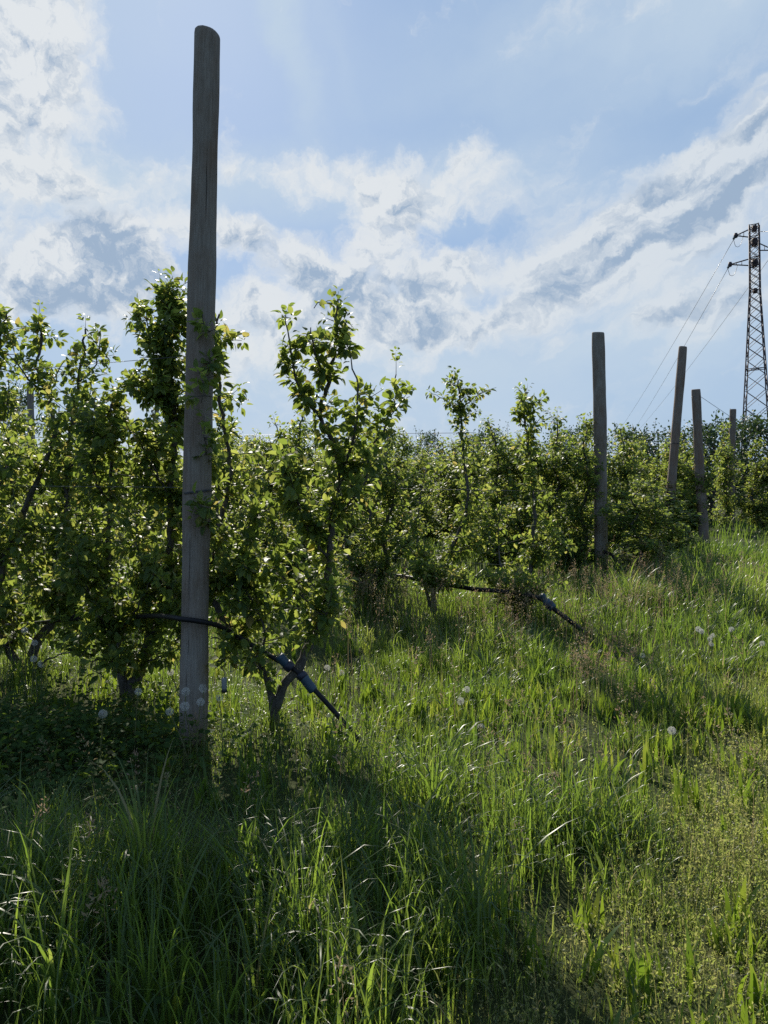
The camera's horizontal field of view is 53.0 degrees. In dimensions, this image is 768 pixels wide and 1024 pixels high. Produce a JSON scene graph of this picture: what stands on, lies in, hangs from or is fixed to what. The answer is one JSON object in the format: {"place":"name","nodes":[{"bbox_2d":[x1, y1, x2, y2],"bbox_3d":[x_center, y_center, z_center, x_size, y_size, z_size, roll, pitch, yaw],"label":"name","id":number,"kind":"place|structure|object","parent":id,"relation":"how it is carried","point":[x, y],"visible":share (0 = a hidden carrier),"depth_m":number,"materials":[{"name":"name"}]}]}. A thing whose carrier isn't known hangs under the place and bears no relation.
{"place":"outdoors","nodes":[
{"label":"outdoors","id":0,"kind":"place"},
{"bbox_2d":[17,433,424,437],"bbox_3d":[-3.320,-1.052,10.684,9.799,0.155,0.004,2,3,28],"label":"trellis wire","id":1,"kind":"object","parent":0,"point":[292,434],"visible":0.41,"depth_m":9.31,"materials":[{"name":"grey metal"}]},
{"bbox_2d":[127,541,527,566],"bbox_3d":[-3.055,0.438,10.616,10.399,0.045,0.004,2,3,28],"label":"trellis wire","id":2,"kind":"object","parent":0,"point":[402,558],"visible":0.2,"depth_m":8.53,"materials":[{"name":"grey metal"}]},
{"bbox_2d":[0,476,767,1023],"bbox_3d":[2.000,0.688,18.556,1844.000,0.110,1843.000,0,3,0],"label":"ground","id":3,"kind":"structure","parent":0,"point":[298,782],"depth_m":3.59,"materials":[{"name":"green plant"}]},
{"bbox_2d":[2,430,37,520],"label":"pear tree","id":4,"kind":"object","parent":3,"relation":"on","point":[16,480],"visible":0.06,"depth_m":17.89,"materials":[{"name":"green plant"}]},
{"bbox_2d":[0,405,41,576],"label":"pear tree","id":5,"kind":"object","parent":3,"relation":"on","point":[18,493],"visible":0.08,"depth_m":12.06,"materials":[{"name":"green plant"}]},
{"bbox_2d":[0,380,45,446],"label":"hedge tree","id":6,"kind":"object","parent":3,"relation":"on","point":[22,400],"visible":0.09,"depth_m":37.72,"materials":[{"name":"green plant"}]},
{"bbox_2d":[0,304,46,546],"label":"pear tree","id":7,"kind":"object","parent":3,"relation":"on","point":[6,396],"visible":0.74,"depth_m":6.32,"materials":[{"name":"green plant"}]},
{"bbox_2d":[21,627,27,706],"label":"dandelion","id":8,"kind":"object","parent":3,"relation":"on","point":[24,631],"visible":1,"depth_m":4.94,"materials":[{"name":"green"}]},
{"bbox_2d":[27,382,34,533],"bbox_3d":[-8.150,-1.008,17.771,0.182,3.957,0.179,0,3,0],"label":"wooden post","id":9,"kind":"object","parent":3,"relation":"on","point":[30,401],"visible":0.22,"depth_m":17.65,"materials":[{"name":"grey wood"}]},
{"bbox_2d":[30,640,37,715],"bbox_3d":[-2.251,1.077,4.957,0.050,0.513,0.046,0,3,0],"label":"dandelion","id":10,"kind":"object","parent":3,"relation":"on","point":[34,643],"visible":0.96,"depth_m":4.96,"materials":[{"name":"green"}]},
{"bbox_2d":[30,655,37,717],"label":"dandelion","id":11,"kind":"object","parent":3,"relation":"on","point":[33,659],"visible":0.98,"depth_m":4.86,"materials":[{"name":"green"}]},
{"bbox_2d":[38,660,43,715],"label":"dandelion","id":12,"kind":"object","parent":3,"relation":"on","point":[39,665],"visible":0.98,"depth_m":4.86,"materials":[{"name":"green"}]},
{"bbox_2d":[18,448,81,535],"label":"pear tree","id":13,"kind":"object","parent":3,"relation":"on","point":[40,489],"visible":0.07,"depth_m":17.30,"materials":[{"name":"green plant"}]},
{"bbox_2d":[20,405,82,578],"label":"pear tree","id":14,"kind":"object","parent":3,"relation":"on","point":[51,548],"visible":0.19,"depth_m":11.43,"materials":[{"name":"green plant"}]},
{"bbox_2d":[0,300,129,668],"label":"pear tree","id":15,"kind":"object","parent":3,"relation":"on","point":[48,598],"visible":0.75,"depth_m":5.75,"materials":[{"name":"green plant"}]},
{"bbox_2d":[5,613,359,742],"bbox_3d":[-2.074,0.995,5.341,4.227,0.862,0.643,2,3,29],"label":"irrigation pipe","id":16,"kind":"object","parent":15,"relation":"attached to","point":[288,665],"visible":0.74,"depth_m":4.62,"materials":[{"name":"black plastic"}]},
{"bbox_2d":[63,435,101,528],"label":"pear tree","id":17,"kind":"object","parent":3,"relation":"on","point":[81,504],"visible":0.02,"depth_m":16.95,"materials":[{"name":"green plant"}]},
{"bbox_2d":[98,710,107,772],"bbox_3d":[-1.491,1.222,4.065,0.064,0.363,0.048,0,3,0],"label":"dandelion","id":18,"kind":"object","parent":3,"relation":"on","point":[104,713],"visible":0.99,"depth_m":4.07,"materials":[{"name":"green"}]},
{"bbox_2d":[84,468,129,538],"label":"pear tree","id":19,"kind":"object","parent":3,"relation":"on","point":[101,504],"visible":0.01,"depth_m":16.54,"materials":[{"name":"green plant"}]},
{"bbox_2d":[85,445,131,571],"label":"pear tree","id":20,"kind":"object","parent":3,"relation":"on","point":[119,559],"visible":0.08,"depth_m":11.10,"materials":[{"name":"green plant"}]},
{"bbox_2d":[39,266,215,701],"bbox_3d":[-1.645,-0.134,5.195,1.257,3.088,1.189,0,3,0],"label":"pear tree","id":21,"kind":"object","parent":3,"relation":"on","point":[153,574],"visible":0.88,"depth_m":5.20,"materials":[{"name":"green plant"}]},
{"bbox_2d":[117,445,157,540],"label":"pear tree","id":22,"kind":"object","parent":3,"relation":"on","point":[132,521],"visible":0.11,"depth_m":15.95,"materials":[{"name":"green plant"}]},
{"bbox_2d":[134,688,141,763],"bbox_3d":[-1.364,1.192,4.264,0.054,0.438,0.042,0,3,0],"label":"dandelion","id":23,"kind":"object","parent":3,"relation":"on","point":[138,692],"visible":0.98,"depth_m":4.26,"materials":[{"name":"green"}]},
{"bbox_2d":[127,406,182,563],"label":"pear tree","id":24,"kind":"object","parent":3,"relation":"on","point":[154,527],"visible":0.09,"depth_m":10.44,"materials":[{"name":"green plant"}]},
{"bbox_2d":[166,708,191,773],"bbox_3d":[-1.086,1.221,4.066,0.132,0.381,0.046,0,3,0],"label":"dandelion","id":25,"kind":"object","parent":3,"relation":"on","point":[169,711],"visible":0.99,"depth_m":4.06,"materials":[{"name":"green"}]},
{"bbox_2d":[180,702,190,768],"bbox_3d":[-1.061,1.211,4.115,0.055,0.398,0.052,0,3,0],"label":"dandelion","id":26,"kind":"object","parent":3,"relation":"on","point":[184,708],"visible":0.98,"depth_m":4.11,"materials":[{"name":"green"}]},
{"bbox_2d":[181,687,190,768],"bbox_3d":[-1.067,1.177,4.159,0.050,0.465,0.058,-2,3,-28],"label":"dandelion","id":27,"kind":"object","parent":3,"relation":"on","point":[185,692],"visible":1,"depth_m":4.15,"materials":[{"name":"green"}]},
{"bbox_2d":[159,438,219,549],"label":"pear tree","id":28,"kind":"object","parent":3,"relation":"on","point":[165,521],"visible":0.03,"depth_m":15.54,"materials":[{"name":"green plant"}]},
{"bbox_2d":[179,25,219,746],"bbox_3d":[-1.090,-0.546,4.537,0.179,4.468,0.174,2,3,0],"label":"wooden post","id":29,"kind":"object","parent":3,"relation":"on","point":[194,650],"visible":0.84,"depth_m":4.47,"materials":[{"name":"grey wood"}]},
{"bbox_2d":[0,356,185,371],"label":"trellis wire","id":30,"kind":"object","parent":29,"relation":"attached to","point":[96,363],"visible":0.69,"depth_m":4.96,"materials":[{"name":"grey metal"}]},
{"bbox_2d":[52,486,181,487],"bbox_3d":[-4.843,-0.244,6.789,8.549,0.023,0.003,2,3,31],"label":"trellis wire","id":31,"kind":"object","parent":29,"relation":"attached to","point":[105,486],"visible":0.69,"depth_m":5.05,"materials":[{"name":"grey metal"}]},
{"bbox_2d":[7,481,546,491],"bbox_3d":[-2.967,-0.379,10.529,10.599,0.085,0.004,2,3,28],"label":"trellis wire","id":32,"kind":"object","parent":29,"relation":"attached to","point":[403,488],"visible":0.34,"depth_m":8.54,"materials":[{"name":"grey metal"}]},
{"bbox_2d":[197,698,204,769],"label":"dandelion","id":33,"kind":"object","parent":3,"relation":"on","point":[200,702],"visible":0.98,"depth_m":4.11,"materials":[{"name":"green plant"}]},
{"bbox_2d":[198,685,206,757],"bbox_3d":[-0.981,1.166,4.148,0.051,0.478,0.056,1,3,23],"label":"dandelion","id":34,"kind":"object","parent":3,"relation":"on","point":[203,689],"visible":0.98,"depth_m":4.14,"materials":[{"name":"green"}]},
{"bbox_2d":[216,694,223,769],"bbox_3d":[-0.885,1.189,4.146,0.043,0.416,0.066,0,3,-9],"label":"dandelion","id":35,"kind":"object","parent":3,"relation":"on","point":[221,699],"visible":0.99,"depth_m":4.14,"materials":[{"name":"green"}]},
{"bbox_2d":[211,407,251,557],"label":"pear tree","id":36,"kind":"object","parent":3,"relation":"on","point":[224,469],"visible":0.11,"depth_m":10.04,"materials":[{"name":"green plant"}]},
{"bbox_2d":[213,438,249,518],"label":"pear tree","id":37,"kind":"object","parent":3,"relation":"on","point":[237,444],"visible":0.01,"depth_m":19.90,"materials":[{"name":"green plant"}]},
{"bbox_2d":[212,419,253,545],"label":"pear tree","id":38,"kind":"object","parent":3,"relation":"on","point":[223,488],"visible":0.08,"depth_m":15.11,"materials":[{"name":"green plant"}]},
{"bbox_2d":[237,428,271,514],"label":"pear tree","id":39,"kind":"object","parent":3,"relation":"on","point":[249,449],"visible":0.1,"depth_m":19.64,"materials":[{"name":"green plant"}]},
{"bbox_2d":[236,451,292,553],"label":"pear tree","id":40,"kind":"object","parent":3,"relation":"on","point":[258,532],"visible":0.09,"depth_m":14.55,"materials":[{"name":"green plant"}]},
{"bbox_2d":[0,650,547,1023],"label":"ground cover","id":41,"kind":"object","parent":3,"relation":"on","point":[31,736],"visible":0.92,"depth_m":4.24,"materials":[{"name":"green plant"}]},
{"bbox_2d":[234,406,321,596],"bbox_3d":[-1.234,-0.135,9.606,1.224,2.721,0.979,0,3,3],"label":"pear tree","id":42,"kind":"object","parent":3,"relation":"on","point":[272,530],"visible":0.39,"depth_m":9.53,"materials":[{"name":"green plant"}]},
{"bbox_2d":[176,285,416,727],"bbox_3d":[-0.523,0.015,4.685,1.458,2.807,0.890,0,3,0],"label":"pear tree","id":43,"kind":"object","parent":3,"relation":"on","point":[242,569],"visible":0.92,"depth_m":4.69,"materials":[{"name":"green plant"}]},
{"bbox_2d":[221,665,226,692],"bbox_3d":[-0.946,0.932,4.568,0.036,0.274,0.069,0,3,0],"label":"hanging dispenser","id":44,"kind":"object","parent":43,"relation":"hanging from","point":[224,685],"visible":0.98,"depth_m":4.54,"materials":[{"name":"grey plastic"}]},
{"bbox_2d":[286,420,326,538],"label":"pear tree","id":45,"kind":"object","parent":3,"relation":"on","point":[313,485],"visible":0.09,"depth_m":14.10,"materials":[{"name":"green plant"}]},
{"bbox_2d":[308,435,322,504],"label":"pear tree","id":46,"kind":"object","parent":3,"relation":"on","point":[314,456],"visible":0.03,"depth_m":23.48,"materials":[{"name":"green plant"}]},
{"bbox_2d":[316,445,329,510],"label":"pear tree","id":47,"kind":"object","parent":3,"relation":"on","point":[321,495],"visible":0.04,"depth_m":18.52,"materials":[{"name":"green plant"}]},
{"bbox_2d":[287,432,391,557],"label":"pear tree","id":48,"kind":"object","parent":3,"relation":"on","point":[370,513],"visible":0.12,"depth_m":13.60,"materials":[{"name":"green plant"}]},
{"bbox_2d":[329,424,389,537],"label":"pear tree","id":49,"kind":"object","parent":3,"relation":"on","point":[373,436],"visible":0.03,"depth_m":18.19,"materials":[{"name":"green plant"}]},
{"bbox_2d":[314,409,427,607],"bbox_3d":[-0.205,-0.013,9.098,1.320,2.418,0.910,2,3,29],"label":"pear tree","id":50,"kind":"object","parent":3,"relation":"on","point":[384,563],"visible":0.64,"depth_m":8.96,"materials":[{"name":"green plant"}]},
{"bbox_2d":[0,603,767,1023],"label":"broad leaf weeds","id":51,"kind":"object","parent":3,"relation":"on","point":[738,711],"visible":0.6,"depth_m":4.26,"materials":[{"name":"green plant"}]},
{"bbox_2d":[0,607,767,1023],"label":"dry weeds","id":52,"kind":"object","parent":3,"relation":"on","point":[732,843],"visible":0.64,"depth_m":2.86,"materials":[{"name":"green plant"}]},
{"bbox_2d":[373,438,420,535],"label":"pear tree","id":53,"kind":"object","parent":3,"relation":"on","point":[396,485],"visible":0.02,"depth_m":17.89,"materials":[{"name":"green plant"}]},
{"bbox_2d":[373,427,431,563],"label":"pear tree","id":54,"kind":"object","parent":3,"relation":"on","point":[399,525],"visible":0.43,"depth_m":13.07,"materials":[{"name":"green plant"}]},
{"bbox_2d":[400,434,438,517],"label":"pear tree","id":55,"kind":"object","parent":3,"relation":"on","point":[419,449],"visible":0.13,"depth_m":21.86,"materials":[{"name":"green plant"}]},
{"bbox_2d":[407,426,444,493],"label":"hedge tree","id":56,"kind":"object","parent":3,"relation":"on","point":[434,439],"visible":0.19,"depth_m":47.46,"materials":[{"name":"green plant"}]},
{"bbox_2d":[419,445,437,515],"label":"pear tree","id":57,"kind":"object","parent":3,"relation":"on","point":[432,465],"visible":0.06,"depth_m":26.23,"materials":[{"name":"green plant"}]},
{"bbox_2d":[390,437,477,544],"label":"pear tree","id":58,"kind":"object","parent":3,"relation":"on","point":[430,520],"visible":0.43,"depth_m":17.30,"materials":[{"name":"green plant"}]},
{"bbox_2d":[432,434,461,522],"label":"pear tree","id":59,"kind":"object","parent":3,"relation":"on","point":[453,444],"visible":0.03,"depth_m":21.38,"materials":[{"name":"green plant"}]},
{"bbox_2d":[396,366,508,615],"bbox_3d":[0.741,-0.157,8.351,1.223,2.884,1.139,0,3,0],"label":"pear tree","id":60,"kind":"object","parent":3,"relation":"on","point":[421,568],"visible":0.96,"depth_m":8.47,"materials":[{"name":"green plant"}]},
{"bbox_2d":[364,573,472,590],"bbox_3d":[0.293,0.770,8.799,1.959,0.074,0.160,3,4,45],"label":"irrigation pipe","id":61,"kind":"object","parent":60,"relation":"attached to","point":[468,588],"visible":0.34,"depth_m":8.32,"materials":[{"name":"black plastic"}]},
{"bbox_2d":[421,442,487,568],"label":"pear tree","id":62,"kind":"object","parent":3,"relation":"on","point":[451,495],"visible":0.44,"depth_m":12.80,"materials":[{"name":"green plant"}]},
{"bbox_2d":[444,433,487,533],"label":"pear tree","id":63,"kind":"object","parent":3,"relation":"on","point":[477,483],"visible":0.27,"depth_m":16.78,"materials":[{"name":"green plant"}]},
{"bbox_2d":[447,428,492,485],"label":"hedge tree","id":64,"kind":"object","parent":3,"relation":"on","point":[485,434],"visible":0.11,"depth_m":42.73,"materials":[{"name":"green plant"}]},
{"bbox_2d":[471,419,510,486],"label":"hedge tree","id":65,"kind":"object","parent":3,"relation":"on","point":[489,438],"visible":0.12,"depth_m":41.49,"materials":[{"name":"green plant"}]},
{"bbox_2d":[474,437,512,522],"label":"pear tree","id":66,"kind":"object","parent":3,"relation":"on","point":[484,455],"visible":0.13,"depth_m":20.89,"materials":[{"name":"green plant"}]},
{"bbox_2d":[474,430,545,534],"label":"pear tree","id":67,"kind":"object","parent":3,"relation":"on","point":[512,486],"visible":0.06,"depth_m":16.48,"materials":[{"name":"green plant"}]},
{"bbox_2d":[459,414,563,569],"bbox_3d":[2.047,-0.234,12.357,1.716,2.644,1.373,1,3,15],"label":"pear tree","id":68,"kind":"object","parent":3,"relation":"on","point":[517,523],"visible":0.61,"depth_m":12.17,"materials":[{"name":"green plant"}]},
{"bbox_2d":[504,430,546,510],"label":"pear tree","id":69,"kind":"object","parent":3,"relation":"on","point":[515,455],"visible":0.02,"depth_m":24.52,"materials":[{"name":"green plant"}]},
{"bbox_2d":[480,378,576,620],"bbox_3d":[1.461,-0.068,8.095,1.031,2.702,0.879,-2,4,-39],"label":"pear tree","id":70,"kind":"object","parent":3,"relation":"on","point":[539,557],"visible":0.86,"depth_m":8.12,"materials":[{"name":"green plant"}]},
{"bbox_2d":[473,587,588,636],"bbox_3d":[1.452,0.999,7.745,1.205,0.426,0.130,1,3,28],"label":"irrigation pipe","id":71,"kind":"object","parent":3,"relation":"on","point":[550,604],"visible":0.86,"depth_m":7.63,"materials":[{"name":"black plastic"}]},
{"bbox_2d":[534,426,586,534],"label":"pear tree","id":72,"kind":"object","parent":3,"relation":"on","point":[573,491],"visible":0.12,"depth_m":16.06,"materials":[{"name":"green plant"}]},
{"bbox_2d":[538,419,585,491],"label":"hedge tree","id":73,"kind":"object","parent":3,"relation":"on","point":[558,438],"visible":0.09,"depth_m":39.67,"materials":[{"name":"green plant"}]},
{"bbox_2d":[524,407,627,574],"bbox_3d":[2.884,-0.306,12.078,1.131,2.693,1.641,-2,3,-33],"label":"pear tree","id":74,"kind":"object","parent":3,"relation":"on","point":[578,460],"visible":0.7,"depth_m":11.87,"materials":[{"name":"green plant"}]},
{"bbox_2d":[546,448,616,530],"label":"pear tree","id":75,"kind":"object","parent":3,"relation":"on","point":[579,499],"visible":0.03,"depth_m":19.75,"materials":[{"name":"green plant"}]},
{"bbox_2d":[562,413,615,494],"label":"hedge tree","id":76,"kind":"object","parent":3,"relation":"on","point":[576,430],"visible":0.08,"depth_m":37.74,"materials":[{"name":"green plant"}]},
{"bbox_2d":[572,430,622,516],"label":"pear tree","id":77,"kind":"object","parent":3,"relation":"on","point":[591,465],"visible":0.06,"depth_m":23.62,"materials":[{"name":"green plant"}]},
{"bbox_2d":[592,332,607,578],"bbox_3d":[3.306,-0.710,11.784,0.227,4.061,0.233,-2,3,0],"label":"wooden post","id":78,"kind":"object","parent":3,"relation":"on","point":[599,419],"visible":0.69,"depth_m":11.68,"materials":[{"name":"grey wood"}]},
{"bbox_2d":[538,545,617,561],"bbox_3d":[3.005,0.627,12.529,0.144,0.164,2.375,-1,3,-22],"label":"irrigation pipe","id":79,"kind":"object","parent":78,"relation":"attached to","point":[610,554],"visible":0.21,"depth_m":11.60,"materials":[{"name":"black plastic"}]},
{"bbox_2d":[576,423,654,552],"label":"pear tree","id":80,"kind":"object","parent":3,"relation":"on","point":[623,460],"visible":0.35,"depth_m":15.26,"materials":[{"name":"green plant"}]},
{"bbox_2d":[607,418,664,501],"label":"hedge tree","id":81,"kind":"object","parent":3,"relation":"on","point":[628,434],"visible":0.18,"depth_m":26.70,"materials":[{"name":"green plant"}]},
{"bbox_2d":[615,442,662,529],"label":"pear tree","id":82,"kind":"object","parent":3,"relation":"on","point":[640,453],"visible":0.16,"depth_m":19.06,"materials":[{"name":"green plant"}]},
{"bbox_2d":[621,430,658,500],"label":"pear tree","id":83,"kind":"object","parent":3,"relation":"on","point":[641,445],"visible":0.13,"depth_m":22.84,"materials":[{"name":"green plant"}]},
{"bbox_2d":[597,474,694,578],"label":"pear tree","id":84,"kind":"object","parent":3,"relation":"on","point":[646,543],"visible":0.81,"depth_m":11.16,"materials":[{"name":"green plant"}]},
{"bbox_2d":[633,480,702,554],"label":"pear tree","id":85,"kind":"object","parent":3,"relation":"on","point":[680,518],"visible":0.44,"depth_m":14.51,"materials":[{"name":"green plant"}]},
{"bbox_2d":[629,420,707,500],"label":"hedge tree","id":86,"kind":"object","parent":3,"relation":"on","point":[651,437],"visible":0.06,"depth_m":27.83,"materials":[{"name":"green plant"}]},
{"bbox_2d":[668,726,675,763],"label":"dandelion","id":87,"kind":"object","parent":3,"relation":"on","point":[672,731],"visible":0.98,"depth_m":4.06,"materials":[{"name":"white plant"}]},
{"bbox_2d":[662,346,686,545],"bbox_3d":[5.559,-0.997,14.762,0.203,4.382,0.212,5,0,0],"label":"wooden post","id":88,"kind":"object","parent":3,"relation":"on","point":[677,416],"visible":0.77,"depth_m":14.69,"materials":[{"name":"grey wood"}]},
{"bbox_2d":[653,430,706,517],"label":"pear tree","id":89,"kind":"object","parent":3,"relation":"on","point":[685,457],"visible":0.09,"depth_m":22.45,"materials":[{"name":"green plant"}]},
{"bbox_2d":[646,421,721,507],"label":"hedge tree","id":90,"kind":"object","parent":3,"relation":"on","point":[685,435],"visible":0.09,"depth_m":26.82,"materials":[{"name":"green plant"}]},
{"bbox_2d":[648,438,724,538],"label":"pear tree","id":91,"kind":"object","parent":3,"relation":"on","point":[688,472],"visible":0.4,"depth_m":18.46,"materials":[{"name":"green plant"}]},
{"bbox_2d":[691,389,709,541],"bbox_3d":[7.506,-0.947,18.273,0.259,3.940,0.258,-4,3,0],"label":"wooden post","id":92,"kind":"object","parent":3,"relation":"on","point":[697,434],"visible":0.88,"depth_m":18.18,"materials":[{"name":"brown wood"}]},
{"bbox_2d":[680,410,767,522],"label":"hedge tree","id":93,"kind":"object","parent":3,"relation":"on","point":[708,432],"visible":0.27,"depth_m":25.15,"materials":[{"name":"green plant"}]},
{"bbox_2d":[708,421,745,529],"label":"pear tree","id":94,"kind":"object","parent":3,"relation":"on","point":[724,500],"visible":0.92,"depth_m":21.77,"materials":[{"name":"green plant"}]},
{"bbox_2d":[727,409,735,526],"bbox_3d":[10.380,-1.165,22.965,0.211,3.792,0.215,0,3,0],"label":"wooden post","id":95,"kind":"object","parent":3,"relation":"on","point":[732,428],"visible":0.42,"depth_m":22.86,"materials":[{"name":"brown wood"}]},
{"bbox_2d":[705,410,767,519],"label":"hedge tree","id":96,"kind":"object","parent":3,"relation":"on","point":[743,476],"visible":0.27,"depth_m":26.53,"materials":[{"name":"green plant"}]},
{"bbox_2d":[727,223,767,476],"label":"lattice pylon","id":97,"kind":"object","parent":3,"relation":"on","point":[754,262],"visible":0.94,"depth_m":63.99,"materials":[{"name":"metal"}]},
{"bbox_2d":[613,241,732,438],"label":"power line","id":98,"kind":"object","parent":97,"relation":"attached to","point":[688,317],"visible":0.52,"depth_m":82.27,"materials":[{"name":"grey metal"}]},
{"bbox_2d":[642,269,727,416],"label":"power line","id":99,"kind":"object","parent":97,"relation":"attached to","point":[691,333],"visible":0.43,"depth_m":80.96,"materials":[{"name":"grey metal"}]},
{"bbox_2d":[730,437,767,531],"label":"pear tree","id":100,"kind":"object","parent":3,"relation":"on","point":[758,512],"visible":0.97,"depth_m":21.38,"materials":[{"name":"green plant"}]},
{"bbox_2d":[735,409,767,512],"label":"hedge tree","id":101,"kind":"object","parent":3,"relation":"on","point":[759,428],"visible":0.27,"depth_m":26.74,"materials":[{"name":"green plant"}]},
{"bbox_2d":[0,0,767,471],"label":"sky","id":102,"kind":"structure","parent":0,"point":[490,188],"materials":[{"name":"blue"}]},
{"bbox_2d":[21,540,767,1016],"bbox_3d":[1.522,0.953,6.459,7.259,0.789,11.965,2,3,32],"label":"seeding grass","id":103,"kind":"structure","parent":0,"point":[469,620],"depth_m":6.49,"materials":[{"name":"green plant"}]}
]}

